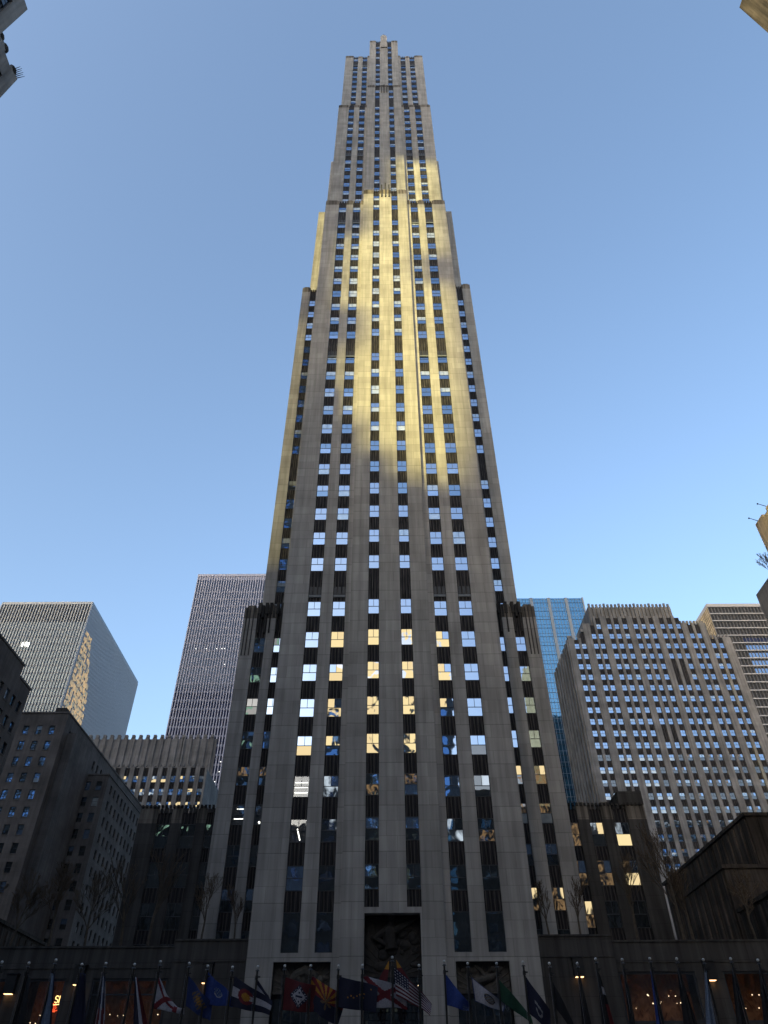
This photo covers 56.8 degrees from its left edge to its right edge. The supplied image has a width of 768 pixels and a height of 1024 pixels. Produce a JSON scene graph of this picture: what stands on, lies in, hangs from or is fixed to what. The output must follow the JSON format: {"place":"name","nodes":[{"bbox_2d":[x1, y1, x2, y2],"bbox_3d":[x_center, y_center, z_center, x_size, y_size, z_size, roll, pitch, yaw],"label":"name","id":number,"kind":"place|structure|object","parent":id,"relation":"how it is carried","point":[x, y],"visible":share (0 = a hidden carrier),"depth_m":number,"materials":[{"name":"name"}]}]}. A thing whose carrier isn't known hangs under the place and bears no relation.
{"place":"outdoors","nodes":[
{"label":"outdoors","id":0,"kind":"place"},
{"bbox_2d":[0,32,24,97],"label":"office building","id":1,"kind":"structure","parent":0,"point":[8,76],"depth_m":75.64,"materials":[{"name":"grey stone"}]},
{"bbox_2d":[0,0,27,33],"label":"office building","id":2,"kind":"structure","parent":0,"point":[11,11],"depth_m":76.53,"materials":[{"name":"grey stone"}]},
{"bbox_2d":[133,977,146,1023],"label":"flag","id":3,"kind":"object","parent":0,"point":[139,1015],"visible":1,"depth_m":31.35,"materials":[{"name":"white fabric"}]},
{"bbox_2d":[186,977,211,1020],"bbox_3d":[-8.217,21.607,31.567,1.236,1.684,0.279,3,-41,-4],"label":"flag","id":4,"kind":"object","parent":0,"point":[196,999],"visible":1,"depth_m":31.47,"materials":[{"name":"blue fabric"}]},
{"bbox_2d":[283,977,315,1011],"bbox_3d":[-3.772,21.494,31.636,1.438,1.318,0.237,2,-41,-2],"label":"flag","id":5,"kind":"object","parent":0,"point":[295,997],"visible":1,"depth_m":31.60,"materials":[{"name":"fabric"}]},
{"bbox_2d":[311,977,342,1023],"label":"flag","id":6,"kind":"object","parent":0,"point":[324,1001],"visible":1,"depth_m":31.49,"materials":[{"name":"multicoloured fabric"}]},
{"bbox_2d":[0,34,767,1023],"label":"skyscraper","id":7,"kind":"structure","parent":0,"point":[390,780],"depth_m":75.46,"materials":[{"name":"stone"}]},
{"bbox_2d":[2,973,20,994],"bbox_3d":[-30.808,38.953,58.609,1.000,1.450,0.560,0,-41,0],"label":"wall lamp","id":8,"kind":"object","parent":7,"relation":"attached to","point":[10,984],"visible":1,"depth_m":58.48,"materials":[{"name":"black metal"}]},
{"bbox_2d":[9,868,49,945],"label":"bare tree","id":9,"kind":"object","parent":7,"relation":"on","point":[33,902],"visible":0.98,"depth_m":65.72,"materials":[{"name":"brown plant"}]},
{"bbox_2d":[29,979,65,1023],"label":"shop window","id":10,"kind":"structure","parent":7,"relation":"in","point":[59,984],"depth_m":59.68,"materials":[{"name":"glass"}]},
{"bbox_2d":[37,858,79,945],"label":"bare tree","id":11,"kind":"object","parent":7,"relation":"on","point":[62,872],"visible":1,"depth_m":67.12,"materials":[{"name":"brown plant"}]},
{"bbox_2d":[72,865,116,945],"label":"bare tree","id":12,"kind":"object","parent":7,"relation":"on","point":[96,884],"visible":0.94,"depth_m":67.34,"materials":[{"name":"brown plant"}]},
{"bbox_2d":[102,855,147,945],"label":"bare tree","id":13,"kind":"object","parent":7,"relation":"on","point":[119,868],"visible":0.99,"depth_m":66.50,"materials":[{"name":"brown plant"}]},
{"bbox_2d":[86,978,167,1023],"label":"shop window","id":14,"kind":"structure","parent":7,"relation":"in","point":[116,991],"depth_m":59.70,"materials":[{"name":"glass"}]},
{"bbox_2d":[146,843,185,945],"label":"bare tree","id":15,"kind":"object","parent":7,"relation":"on","point":[159,898],"visible":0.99,"depth_m":67.09,"materials":[{"name":"brown plant"}]},
{"bbox_2d":[193,873,222,938],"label":"bare tree","id":16,"kind":"object","parent":7,"relation":"on","point":[210,884],"visible":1,"depth_m":65.04,"materials":[{"name":"brown plant"}]},
{"bbox_2d":[225,845,239,866],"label":"window","id":17,"kind":"structure","parent":7,"relation":"in","point":[232,856],"depth_m":71.08,"materials":[{"name":"glass"}]},
{"bbox_2d":[280,912,300,952],"bbox_3d":[-7.826,35.369,59.709,1.500,3.020,0.130,0,-41,0],"label":"window","id":18,"kind":"structure","parent":7,"relation":"in","point":[291,920],"depth_m":59.73,"materials":[{"name":"glass"}]},
{"bbox_2d":[285,866,303,890],"bbox_3d":[-7.841,32.220,62.427,1.500,2.060,0.130,0,-41,0],"label":"window","id":19,"kind":"structure","parent":7,"relation":"in","point":[294,877],"depth_m":62.41,"materials":[{"name":"glass"}]},
{"bbox_2d":[289,819,306,842],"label":"window","id":20,"kind":"structure","parent":7,"relation":"in","point":[300,824],"depth_m":65.09,"materials":[{"name":"glass"}]},
{"bbox_2d":[293,776,309,797],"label":"window","id":21,"kind":"structure","parent":7,"relation":"in","point":[301,779],"depth_m":67.63,"materials":[{"name":"glass"}]},
{"bbox_2d":[296,736,311,755],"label":"window","id":22,"kind":"structure","parent":7,"relation":"in","point":[304,743],"depth_m":70.26,"materials":[{"name":"glass"}]},
{"bbox_2d":[315,912,333,952],"bbox_3d":[-5.016,35.356,59.709,1.460,3.020,0.130,0,-41,0],"label":"window","id":23,"kind":"structure","parent":7,"relation":"in","point":[324,920],"depth_m":59.71,"materials":[{"name":"glass"}]},
{"bbox_2d":[318,865,334,890],"bbox_3d":[-5.031,32.207,62.427,1.460,2.060,0.130,0,-41,0],"label":"window","id":24,"kind":"structure","parent":7,"relation":"in","point":[326,879],"depth_m":62.40,"materials":[{"name":"glass"}]},
{"bbox_2d":[320,819,336,842],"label":"window","id":25,"kind":"structure","parent":7,"relation":"in","point":[328,826],"depth_m":65.02,"materials":[{"name":"glass"}]},
{"bbox_2d":[323,775,338,797],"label":"window","id":26,"kind":"structure","parent":7,"relation":"in","point":[330,783],"depth_m":67.63,"materials":[{"name":"glass"}]},
{"bbox_2d":[325,735,339,755],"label":"window","id":27,"kind":"structure","parent":7,"relation":"in","point":[332,744],"depth_m":70.26,"materials":[{"name":"glass"}]},
{"bbox_2d":[364,864,378,889],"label":"window","id":28,"kind":"structure","parent":7,"relation":"in","point":[371,870],"depth_m":62.02,"materials":[{"name":"glass"}]},
{"bbox_2d":[365,817,378,840],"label":"window","id":29,"kind":"structure","parent":7,"relation":"in","point":[371,823],"depth_m":64.63,"materials":[{"name":"glass"}]},
{"bbox_2d":[366,773,378,794],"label":"window","id":30,"kind":"structure","parent":7,"relation":"in","point":[372,779],"depth_m":67.28,"materials":[{"name":"glass"}]},
{"bbox_2d":[133,47,650,945],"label":"windows","id":31,"kind":"structure","parent":7,"relation":"in","point":[173,912],"depth_m":102.60,"materials":[{"name":"glass"}]},
{"bbox_2d":[404,773,417,794],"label":"window","id":32,"kind":"structure","parent":7,"relation":"in","point":[410,779],"depth_m":67.27,"materials":[{"name":"glass"}]},
{"bbox_2d":[405,817,418,839],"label":"window","id":33,"kind":"structure","parent":7,"relation":"in","point":[411,823],"depth_m":64.63,"materials":[{"name":"glass"}]},
{"bbox_2d":[406,863,420,888],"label":"window","id":34,"kind":"structure","parent":7,"relation":"in","point":[413,872],"depth_m":62.02,"materials":[{"name":"glass"}]},
{"bbox_2d":[442,735,457,754],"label":"window","id":35,"kind":"structure","parent":7,"relation":"in","point":[449,742],"depth_m":70.27,"materials":[{"name":"glass"}]},
{"bbox_2d":[444,775,460,796],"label":"window","id":36,"kind":"structure","parent":7,"relation":"in","point":[452,783],"depth_m":67.63,"materials":[{"name":"glass"}]},
{"bbox_2d":[447,818,463,841],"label":"window","id":37,"kind":"structure","parent":7,"relation":"in","point":[454,825],"depth_m":65.02,"materials":[{"name":"glass"}]},
{"bbox_2d":[449,865,467,890],"bbox_3d":[6.528,32.150,62.427,1.460,2.060,0.130,0,-41,0],"label":"window","id":38,"kind":"structure","parent":7,"relation":"in","point":[458,879],"depth_m":62.40,"materials":[{"name":"glass"}]},
{"bbox_2d":[452,911,471,951],"bbox_3d":[6.544,35.299,59.709,1.460,3.020,0.130,0,-41,0],"label":"window","id":39,"kind":"structure","parent":7,"relation":"in","point":[461,920],"depth_m":59.74,"materials":[{"name":"glass"}]},
{"bbox_2d":[467,698,482,716],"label":"window","id":40,"kind":"structure","parent":7,"relation":"in","point":[474,705],"depth_m":72.86,"materials":[{"name":"glass"}]},
{"bbox_2d":[470,735,486,754],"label":"window","id":41,"kind":"structure","parent":7,"relation":"in","point":[478,742],"depth_m":70.24,"materials":[{"name":"glass"}]},
{"bbox_2d":[474,775,490,796],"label":"window","id":42,"kind":"structure","parent":7,"relation":"in","point":[481,783],"depth_m":67.61,"materials":[{"name":"glass"}]},
{"bbox_2d":[477,818,495,841],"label":"window","id":43,"kind":"structure","parent":7,"relation":"in","point":[486,830],"depth_m":65.01,"materials":[{"name":"glass"}]},
{"bbox_2d":[481,865,500,889],"bbox_3d":[9.373,32.136,62.427,1.530,2.060,0.130,0,-41,0],"label":"window","id":44,"kind":"structure","parent":7,"relation":"in","point":[490,873],"depth_m":62.41,"materials":[{"name":"glass"}]},
{"bbox_2d":[485,911,506,951],"bbox_3d":[9.389,35.285,59.709,1.530,3.020,0.130,0,-41,0],"label":"window","id":45,"kind":"structure","parent":7,"relation":"in","point":[494,919],"depth_m":59.73,"materials":[{"name":"glass"}]},
{"bbox_2d":[551,887,566,910],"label":"window","id":46,"kind":"structure","parent":7,"relation":"in","point":[557,892],"depth_m":68.46,"materials":[{"name":"glass"}]},
{"bbox_2d":[569,873,589,933],"bbox_3d":[17.833,35.543,63.823,2.407,5.462,1.406,-12,-42,14],"label":"bare tree","id":47,"kind":"object","parent":7,"relation":"on","point":[581,886],"visible":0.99,"depth_m":64.44,"materials":[{"name":"brown plant"}]},
{"bbox_2d":[611,849,641,939],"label":"bare tree","id":48,"kind":"object","parent":7,"relation":"on","point":[628,886],"visible":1,"depth_m":67.14,"materials":[{"name":"brown plant"}]},
{"bbox_2d":[631,819,686,939],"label":"bare tree","id":49,"kind":"object","parent":7,"relation":"on","point":[658,856],"visible":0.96,"depth_m":68.16,"materials":[{"name":"brown plant"}]},
{"bbox_2d":[618,972,705,1022],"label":"shop window","id":50,"kind":"structure","parent":7,"relation":"in","point":[639,983],"depth_m":59.86,"materials":[{"name":"glass"}]},
{"bbox_2d":[665,860,694,939],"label":"bare tree","id":51,"kind":"object","parent":7,"relation":"on","point":[680,886],"visible":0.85,"depth_m":67.45,"materials":[{"name":"brown plant"}]},
{"bbox_2d":[724,864,758,938],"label":"bare tree","id":52,"kind":"object","parent":7,"relation":"on","point":[744,898],"visible":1,"depth_m":66.20,"materials":[{"name":"brown plant"}]},
{"bbox_2d":[722,971,767,1022],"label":"shop window","id":53,"kind":"structure","parent":7,"relation":"in","point":[749,984],"depth_m":60.02,"materials":[{"name":"glass"}]},
{"bbox_2d":[736,890,767,938],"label":"stone annex","id":54,"kind":"object","parent":7,"relation":"on","point":[759,917],"visible":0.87,"depth_m":70.17,"materials":[{"name":"grey stone"}]},
{"bbox_2d":[0,0,767,738],"label":"sky","id":55,"kind":"structure","parent":0,"point":[165,165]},
{"bbox_2d":[446,975,469,1010],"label":"flag","id":56,"kind":"object","parent":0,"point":[456,998],"visible":1,"depth_m":31.50,"materials":[{"name":"fabric"}]},
{"bbox_2d":[471,977,504,1011],"bbox_3d":[4.681,21.476,31.620,1.458,1.304,0.253,3,-41,-4],"label":"flag","id":57,"kind":"object","parent":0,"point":[484,996],"visible":1,"depth_m":31.52,"materials":[{"name":"white fabric"}]},
{"label":"ground","id":58,"kind":"structure","parent":0,"visible":0},
{"bbox_2d":[0,633,31,775],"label":"office building","id":59,"kind":"structure","parent":58,"relation":"on","point":[15,688],"depth_m":109.71,"materials":[{"name":"grey stone"}]},
{"bbox_2d":[0,918,51,945],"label":"stone annex","id":60,"kind":"object","parent":58,"relation":"on","point":[21,937],"visible":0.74,"depth_m":95.52,"materials":[{"name":"grey stone"}]},
{"bbox_2d":[0,602,137,738],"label":"curtain wall tower","id":61,"kind":"structure","parent":58,"relation":"on","point":[71,656],"depth_m":349.96,"materials":[{"name":"grey glass"}]},
{"bbox_2d":[62,631,91,724],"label":"lit window","id":62,"kind":"structure","parent":61,"relation":"in","point":[78,711],"depth_m":341.29,"materials":[{"name":"beige glass"}]},
{"bbox_2d":[0,708,141,945],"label":"office building","id":63,"kind":"structure","parent":58,"relation":"on","point":[66,792],"depth_m":146.87,"materials":[{"name":"grey stone"}]},
{"bbox_2d":[0,726,137,945],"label":"windows","id":64,"kind":"structure","parent":63,"relation":"in","point":[68,903],"depth_m":148.66,"materials":[{"name":"glass"}]},
{"bbox_2d":[89,734,217,812],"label":"stone building","id":65,"kind":"structure","parent":58,"relation":"on","point":[169,771],"depth_m":223.95,"materials":[{"name":"stone"}]},
{"bbox_2d":[123,776,203,808],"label":"windows","id":66,"kind":"structure","parent":65,"relation":"in","point":[163,778],"depth_m":212.90,"materials":[{"name":"glass"}]},
{"bbox_2d":[165,574,265,789],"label":"curtain wall tower","id":67,"kind":"structure","parent":58,"relation":"on","point":[202,697],"depth_m":314.12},
{"bbox_2d":[517,597,585,808],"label":"glass tower","id":68,"kind":"structure","parent":58,"relation":"on","point":[559,620],"depth_m":274.85,"materials":[{"name":"blue glass"}]},
{"bbox_2d":[554,603,767,939],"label":"stone building","id":69,"kind":"structure","parent":58,"relation":"on","point":[658,709],"depth_m":200.66,"materials":[{"name":"stone"}]},
{"bbox_2d":[575,624,767,869],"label":"windows","id":70,"kind":"structure","parent":69,"relation":"in","point":[632,770],"depth_m":198.25,"materials":[{"name":"glass"}]},
{"bbox_2d":[662,812,767,939],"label":"stone annex","id":71,"kind":"object","parent":58,"relation":"on","point":[737,843],"visible":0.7,"depth_m":87.81,"materials":[{"name":"grey stone"}]},
{"bbox_2d":[695,604,767,737],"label":"office tower","id":72,"kind":"structure","parent":58,"relation":"on","point":[744,627],"depth_m":343.22,"materials":[{"name":"white concrete"}]},
{"bbox_2d":[739,0,767,31],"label":"office building","id":73,"kind":"structure","parent":58,"relation":"on","point":[756,11],"depth_m":94.41,"materials":[{"name":"stone"}]},
{"bbox_2d":[748,503,767,551],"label":"office building","id":74,"kind":"structure","parent":58,"relation":"on","point":[761,524],"depth_m":111.99,"materials":[{"name":"stone"}]},
{"bbox_2d":[756,579,767,622],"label":"office building","id":75,"kind":"structure","parent":58,"relation":"on","point":[762,595],"depth_m":84.06,"materials":[{"name":"grey stone"}]},
{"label":"pavement","id":76,"kind":"structure","parent":0,"visible":0},
{"bbox_2d":[10,962,29,1023],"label":"flagpole","id":77,"kind":"object","parent":76,"relation":"on","point":[26,973],"visible":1,"depth_m":31.69,"materials":[{"name":"grey metal"}]},
{"bbox_2d":[14,975,29,1023],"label":"flag","id":78,"kind":"object","parent":77,"relation":"attached to","point":[20,1017],"visible":1,"depth_m":31.42,"materials":[{"name":"black fabric"}]},
{"bbox_2d":[37,959,56,1023],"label":"flagpole","id":79,"kind":"object","parent":76,"relation":"on","point":[46,997],"visible":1,"depth_m":31.61,"materials":[{"name":"grey metal"}]},
{"bbox_2d":[41,973,54,1023],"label":"flag","id":80,"kind":"object","parent":79,"relation":"attached to","point":[47,1017],"visible":1,"depth_m":31.40,"materials":[{"name":"blue fabric"}]},
{"bbox_2d":[66,963,82,1023],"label":"flagpole","id":81,"kind":"object","parent":76,"relation":"on","point":[73,1000],"visible":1,"depth_m":31.61,"materials":[{"name":"grey metal"}]},
{"bbox_2d":[69,972,85,1023],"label":"flag","id":82,"kind":"object","parent":81,"relation":"attached to","point":[78,1015],"visible":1,"depth_m":31.43,"materials":[{"name":"blue fabric"}]},
{"bbox_2d":[91,962,106,1023],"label":"flagpole","id":83,"kind":"object","parent":76,"relation":"on","point":[97,1002],"visible":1,"depth_m":31.57,"materials":[{"name":"grey metal"}]},
{"bbox_2d":[94,975,104,1023],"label":"flag","id":84,"kind":"object","parent":83,"relation":"attached to","point":[100,1017],"visible":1,"depth_m":31.38,"materials":[{"name":"white fabric"}]},
{"bbox_2d":[147,960,161,1023],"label":"flagpole","id":85,"kind":"object","parent":76,"relation":"on","point":[158,972],"visible":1,"depth_m":31.70,"materials":[{"name":"grey metal"}]},
{"bbox_2d":[153,978,176,1011],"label":"flag","id":86,"kind":"object","parent":85,"relation":"attached to","point":[163,1001],"visible":1,"depth_m":31.49,"materials":[{"name":"white fabric"}]},
{"bbox_2d":[198,965,209,1023],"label":"flagpole","id":87,"kind":"object","parent":76,"relation":"on","point":[206,976],"visible":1,"depth_m":31.79,"materials":[{"name":"grey metal"}]},
{"bbox_2d":[224,966,234,1023],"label":"flagpole","id":88,"kind":"object","parent":76,"relation":"on","point":[229,986],"visible":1,"depth_m":31.64,"materials":[{"name":"grey metal"}]},
{"bbox_2d":[205,973,232,1007],"bbox_3d":[-7.399,21.456,31.926,1.388,1.392,0.270,2,-41,-3],"label":"flag","id":89,"kind":"object","parent":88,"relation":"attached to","point":[216,993],"visible":1,"depth_m":31.81,"materials":[{"name":"fabric"}]},
{"bbox_2d":[230,976,272,1014],"bbox_3d":[-5.866,21.532,31.630,1.865,1.464,0.196,3,-41,-4],"label":"flag","id":90,"kind":"object","parent":88,"relation":"attached to","point":[242,997],"visible":1,"depth_m":31.54,"materials":[{"name":"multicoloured fabric"}]},
{"bbox_2d":[305,964,313,1023],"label":"flagpole","id":91,"kind":"object","parent":76,"relation":"on","point":[310,976],"visible":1,"depth_m":31.55,"materials":[{"name":"grey metal"}]},
{"bbox_2d":[334,964,341,1023],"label":"flagpole","id":92,"kind":"object","parent":76,"relation":"on","point":[337,994],"visible":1,"depth_m":31.61,"materials":[{"name":"grey metal"}]},
{"bbox_2d":[338,977,377,1012],"bbox_3d":[-1.155,21.510,31.651,1.774,1.372,0.177,2,-41,-2],"label":"flag","id":93,"kind":"object","parent":92,"relation":"attached to","point":[349,996],"visible":1,"depth_m":31.62,"materials":[{"name":"blue fabric"}]},
{"bbox_2d":[359,964,365,1023],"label":"flagpole","id":94,"kind":"object","parent":76,"relation":"on","point":[361,980],"visible":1,"depth_m":31.66,"materials":[{"name":"grey metal"}]},
{"bbox_2d":[364,976,407,1009],"bbox_3d":[0.054,21.591,31.907,1.983,1.331,0.315,0,-41,0],"label":"flag","id":95,"kind":"object","parent":94,"relation":"attached to","point":[384,996],"visible":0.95,"depth_m":31.84,"materials":[{"name":"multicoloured fabric"}]},
{"bbox_2d":[390,956,395,1023],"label":"flagpole","id":96,"kind":"object","parent":76,"relation":"on","point":[392,966],"visible":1,"depth_m":31.77,"materials":[{"name":"grey metal"}]},
{"bbox_2d":[394,968,431,1014],"bbox_3d":[1.275,21.401,31.739,1.688,1.868,0.306,0,-41,0],"label":"flag","id":97,"kind":"object","parent":96,"relation":"attached to","point":[406,989],"visible":1,"depth_m":31.67,"materials":[{"name":"multicoloured fabric"}]},
{"bbox_2d":[466,962,472,1023],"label":"flagpole","id":98,"kind":"object","parent":76,"relation":"on","point":[469,989],"visible":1,"depth_m":31.63,"materials":[{"name":"grey metal"}]},
{"bbox_2d":[495,962,502,1023],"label":"flagpole","id":99,"kind":"object","parent":76,"relation":"on","point":[498,990],"visible":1,"depth_m":31.64,"materials":[{"name":"grey metal"}]},
{"bbox_2d":[522,961,530,1023],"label":"flagpole","id":100,"kind":"object","parent":76,"relation":"on","point":[524,972],"visible":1,"depth_m":31.68,"materials":[{"name":"grey metal"}]},
{"bbox_2d":[499,980,532,1023],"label":"flag","id":101,"kind":"object","parent":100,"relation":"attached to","point":[510,1000],"visible":1,"depth_m":31.43,"materials":[{"name":"green fabric"}]},
{"bbox_2d":[526,977,550,1023],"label":"flag","id":102,"kind":"object","parent":100,"relation":"attached to","point":[539,1009],"visible":1,"depth_m":31.29,"materials":[{"name":"blue fabric"}]},
{"bbox_2d":[594,957,604,1022],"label":"flagpole","id":103,"kind":"object","parent":76,"relation":"on","point":[597,968],"visible":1,"depth_m":32.09,"materials":[{"name":"grey metal"}]},
{"bbox_2d":[597,973,613,1023],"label":"flag","id":104,"kind":"object","parent":103,"relation":"attached to","point":[607,1018],"visible":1,"depth_m":31.30,"materials":[{"name":"blue fabric"}]},
{"bbox_2d":[675,957,692,1023],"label":"flagpole","id":105,"kind":"object","parent":76,"relation":"on","point":[679,968],"visible":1,"depth_m":31.82,"materials":[{"name":"grey metal"}]},
{"bbox_2d":[677,971,697,1023],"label":"flag","id":106,"kind":"object","parent":105,"relation":"attached to","point":[686,1016],"visible":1,"depth_m":31.30,"materials":[{"name":"black fabric"}]},
{"bbox_2d":[702,958,720,1023],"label":"flagpole","id":107,"kind":"object","parent":76,"relation":"on","point":[711,994],"visible":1,"depth_m":31.62,"materials":[{"name":"grey metal"}]},
{"bbox_2d":[704,971,715,1023],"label":"flag","id":108,"kind":"object","parent":107,"relation":"attached to","point":[710,1017],"visible":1,"depth_m":31.32,"materials":[{"name":"blue fabric"}]},
{"bbox_2d":[729,957,749,1023],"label":"flagpole","id":109,"kind":"object","parent":76,"relation":"on","point":[733,968],"visible":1,"depth_m":31.61,"materials":[{"name":"grey metal"}]},
{"bbox_2d":[731,970,746,1023],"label":"flag","id":110,"kind":"object","parent":109,"relation":"attached to","point":[740,1016],"visible":1,"depth_m":31.32,"materials":[{"name":"black fabric"}]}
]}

